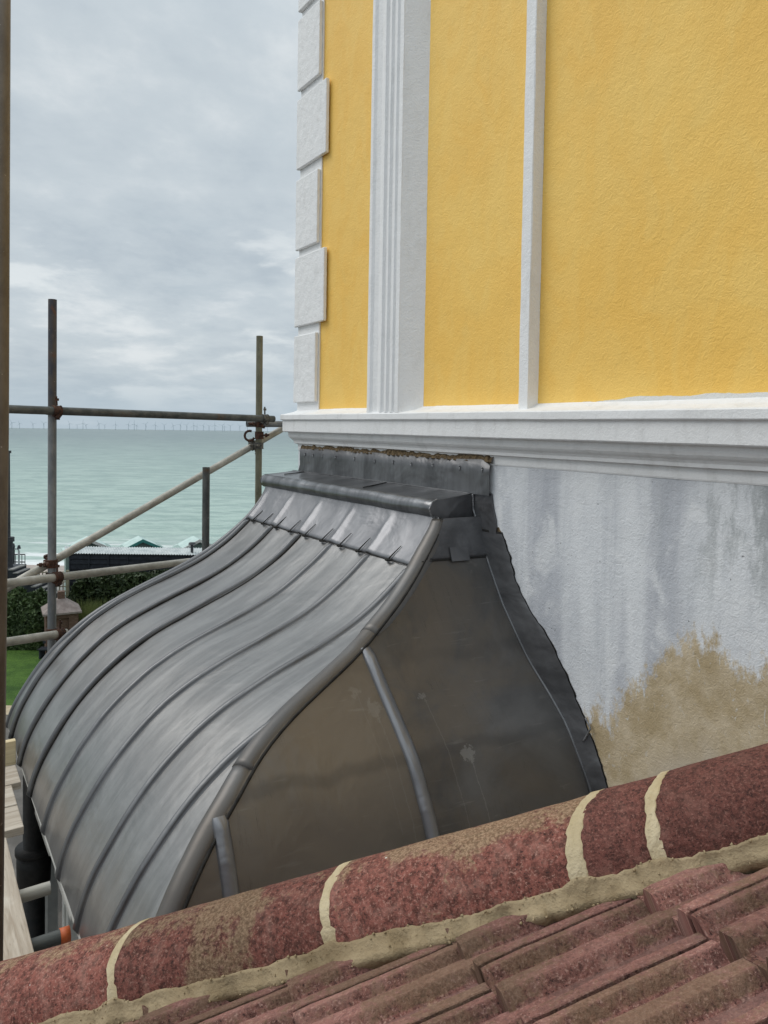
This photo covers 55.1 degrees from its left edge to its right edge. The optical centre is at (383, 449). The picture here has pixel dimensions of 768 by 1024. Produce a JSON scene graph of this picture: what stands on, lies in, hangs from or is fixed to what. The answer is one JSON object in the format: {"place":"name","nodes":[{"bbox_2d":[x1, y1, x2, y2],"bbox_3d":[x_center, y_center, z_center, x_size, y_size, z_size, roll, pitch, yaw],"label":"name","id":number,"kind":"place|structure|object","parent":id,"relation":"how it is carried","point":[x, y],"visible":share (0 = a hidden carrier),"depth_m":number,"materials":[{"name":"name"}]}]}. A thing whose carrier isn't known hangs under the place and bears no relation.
{"place":"outdoors","nodes":[
{"label":"outdoors","id":0,"kind":"place"},
{"bbox_2d":[6,705,11,714],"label":"path","id":1,"kind":"structure","parent":0,"point":[8,707],"depth_m":19.90,"materials":[{"name":"beige concrete"}]},
{"bbox_2d":[6,715,22,904],"bbox_3d":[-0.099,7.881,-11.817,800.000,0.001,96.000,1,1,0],"label":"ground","id":2,"kind":"structure","parent":0,"point":[13,842],"depth_m":14.67,"materials":[{"name":"grey concrete"}]},
{"bbox_2d":[7,299,282,951],"bbox_3d":[-1.997,3.260,3.981,2.694,8.445,5.025,1,1,0],"label":"scaffolding","id":3,"kind":"object","parent":2,"relation":"on","point":[53,578],"visible":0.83,"depth_m":4.90,"materials":[{"name":"metal"}]},
{"bbox_2d":[0,0,10,960],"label":"scaffold pole","id":4,"kind":"object","parent":3,"relation":"attached to","point":[5,40],"visible":0.86,"depth_m":1.74,"materials":[{"name":"metal"}]},
{"bbox_2d":[5,738,15,766],"bbox_3d":[-2.517,1.678,3.790,1.115,0.135,0.041,0,2,-33],"label":"toe board","id":5,"kind":"object","parent":3,"relation":"on","point":[10,755],"visible":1,"depth_m":4.07,"materials":[{"name":"beige wood"}]},
{"bbox_2d":[5,785,16,807],"bbox_3d":[-2.280,1.731,3.371,1.055,0.040,0.225,0,2,-33],"label":"scaffold board","id":6,"kind":"object","parent":3,"relation":"on","point":[10,800],"visible":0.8,"depth_m":3.62,"materials":[{"name":"brown wood"}]},
{"bbox_2d":[5,765,20,789],"bbox_3d":[-2.389,1.723,3.580,1.100,0.040,0.225,0,2,-33],"label":"scaffold board","id":7,"kind":"object","parent":3,"relation":"on","point":[12,777],"visible":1,"depth_m":3.83,"materials":[{"name":"brown wood"}]},
{"bbox_2d":[5,805,23,838],"bbox_3d":[-2.151,1.739,3.175,1.055,0.040,0.225,0,2,-33],"label":"scaffold board","id":8,"kind":"object","parent":3,"relation":"on","point":[14,826],"visible":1,"depth_m":3.39,"materials":[{"name":"brown wood"}]},
{"bbox_2d":[3,837,33,959],"bbox_3d":[-1.317,1.749,2.503,0.225,0.050,1.610,0,2,-33],"label":"scaffold board","id":9,"kind":"object","parent":3,"relation":"on","point":[17,941],"visible":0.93,"depth_m":2.70,"materials":[{"name":"brown wood"}]},
{"bbox_2d":[6,0,767,940],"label":"house","id":10,"kind":"structure","parent":2,"relation":"on","point":[492,548],"depth_m":3.14,"materials":[{"name":"yellow paint"}]},
{"bbox_2d":[35,811,65,933],"bbox_3d":[-1.815,2.601,4.012,0.149,1.707,0.933,0,2,-33],"label":"window frame","id":11,"kind":"structure","parent":10,"relation":"in","point":[55,908],"depth_m":4.18,"materials":[{"name":"white paint"}]},
{"bbox_2d":[55,871,77,940],"bbox_3d":[-1.395,2.627,3.367,0.149,1.704,0.513,0,2,-33],"label":"window frame","id":12,"kind":"structure","parent":10,"relation":"in","point":[69,921],"depth_m":3.52,"materials":[{"name":"white paint"}]},
{"bbox_2d":[0,743,767,1023],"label":"tiled roof","id":13,"kind":"structure","parent":10,"relation":"attached to","point":[643,901],"depth_m":1.20,"materials":[{"name":"red tile"}]},
{"bbox_2d":[6,650,41,704],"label":"lawn","id":14,"kind":"structure","parent":0,"point":[20,665],"depth_m":23.23,"materials":[{"name":"green plant"}]},
{"bbox_2d":[8,451,14,566],"bbox_3d":[-15.025,3.371,29.492,0.398,6.690,0.397,1,1,0],"label":"lamp post","id":15,"kind":"object","parent":14,"relation":"on","point":[11,539],"visible":0.41,"depth_m":29.42,"materials":[{"name":"grey metal"}]},
{"bbox_2d":[7,586,56,650],"bbox_3d":[-13.438,5.853,26.247,3.524,2.119,2.416,1,1,0],"label":"bush","id":16,"kind":"object","parent":14,"relation":"on","point":[22,603],"visible":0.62,"depth_m":25.41,"materials":[{"name":"green plant"}]},
{"bbox_2d":[7,564,56,614],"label":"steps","id":17,"kind":"structure","parent":14,"relation":"on","point":[15,570],"depth_m":28.93,"materials":[{"name":"grey concrete"}]},
{"bbox_2d":[37,641,56,658],"bbox_3d":[-11.050,6.568,24.375,0.670,0.640,0.420,1,1,0],"label":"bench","id":18,"kind":"object","parent":14,"relation":"on","point":[41,650],"visible":0.33,"depth_m":24.28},
{"bbox_2d":[41,590,81,653],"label":"brick pillar","id":19,"kind":"structure","parent":14,"relation":"on","point":[68,610],"depth_m":24.84,"materials":[{"name":"brown brick"}]},
{"bbox_2d":[66,566,169,607],"bbox_3d":[-8.350,5.790,28.739,7.920,2.291,2.245,1,1,0],"label":"hedge","id":20,"kind":"object","parent":14,"relation":"on","point":[100,587],"visible":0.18,"depth_m":28.03,"materials":[{"name":"green plant"}]},
{"bbox_2d":[26,565,63,574],"bbox_3d":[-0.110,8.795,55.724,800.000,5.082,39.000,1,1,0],"label":"beach","id":21,"kind":"structure","parent":0,"point":[61,568],"depth_m":49.34,"materials":[{"name":"beige sand"}]},
{"bbox_2d":[72,596,111,621],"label":"tall grass","id":22,"kind":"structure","parent":0,"point":[86,611],"depth_m":26.09,"materials":[{"name":"green plant"}]},
{"bbox_2d":[64,542,201,598],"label":"boarded shed","id":23,"kind":"structure","parent":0,"point":[88,558],"depth_m":31.12,"materials":[{"name":"black wood"}]},
{"bbox_2d":[9,428,298,565],"bbox_3d":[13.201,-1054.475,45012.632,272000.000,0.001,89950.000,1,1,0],"label":"sea","id":24,"kind":"structure","parent":0,"point":[105,477],"depth_m":142.78,"materials":[{"name":"liquid"}]},
{"bbox_2d":[9,0,301,430],"label":"sky","id":25,"kind":"structure","parent":0,"point":[154,175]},
{"label":"promenade","id":26,"kind":"structure","parent":0,"visible":0},
{"bbox_2d":[13,543,14,563],"bbox_3d":[-16.950,5.430,33.643,0.166,2.329,0.166,0,1,-22],"label":"railing post","id":27,"kind":"object","parent":26,"relation":"on","point":[13,553],"visible":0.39,"depth_m":33.58,"materials":[{"name":"grey metal"}]},
{"bbox_2d":[14,545,20,563],"bbox_3d":[-16.780,5.474,33.644,0.364,2.245,0.180,1,1,0],"label":"railing post","id":28,"kind":"object","parent":26,"relation":"on","point":[18,547],"visible":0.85,"depth_m":33.59,"materials":[{"name":"grey metal"}]},
{"bbox_2d":[15,554,24,563],"bbox_3d":[-17.492,5.680,33.949,1.899,1.801,0.058,1,1,0],"label":"promenade railing","id":29,"kind":"object","parent":26,"relation":"on","point":[21,561],"visible":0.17,"depth_m":33.92,"materials":[{"name":"grey metal"}]},
{"bbox_2d":[39,570,68,596],"bbox_3d":[-13.940,5.829,30.350,1.881,1.762,0.100,1,1,0],"label":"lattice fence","id":30,"kind":"object","parent":26,"relation":"on","point":[67,587],"visible":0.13,"depth_m":30.32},
{"bbox_2d":[62,536,111,596],"bbox_3d":[-13.509,5.309,33.635,2.200,2.656,1.410,0,2,-27],"label":"beach hut","id":31,"kind":"object","parent":26,"relation":"on","point":[97,543],"visible":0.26,"depth_m":33.29,"materials":[{"name":"white wood"}]},
{"bbox_2d":[117,536,162,547],"bbox_3d":[-11.135,5.324,33.635,2.200,2.686,1.410,0,2,-27],"label":"beach hut","id":32,"kind":"object","parent":26,"relation":"on","point":[138,541],"visible":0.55,"depth_m":33.27,"materials":[{"name":"white wood"}]},
{"bbox_2d":[171,536,211,547],"bbox_3d":[-8.588,5.340,33.635,2.200,2.718,1.410,0,2,-27],"label":"beach hut","id":33,"kind":"object","parent":26,"relation":"on","point":[196,540],"visible":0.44,"depth_m":33.27,"materials":[{"name":"white wood"}]}
]}

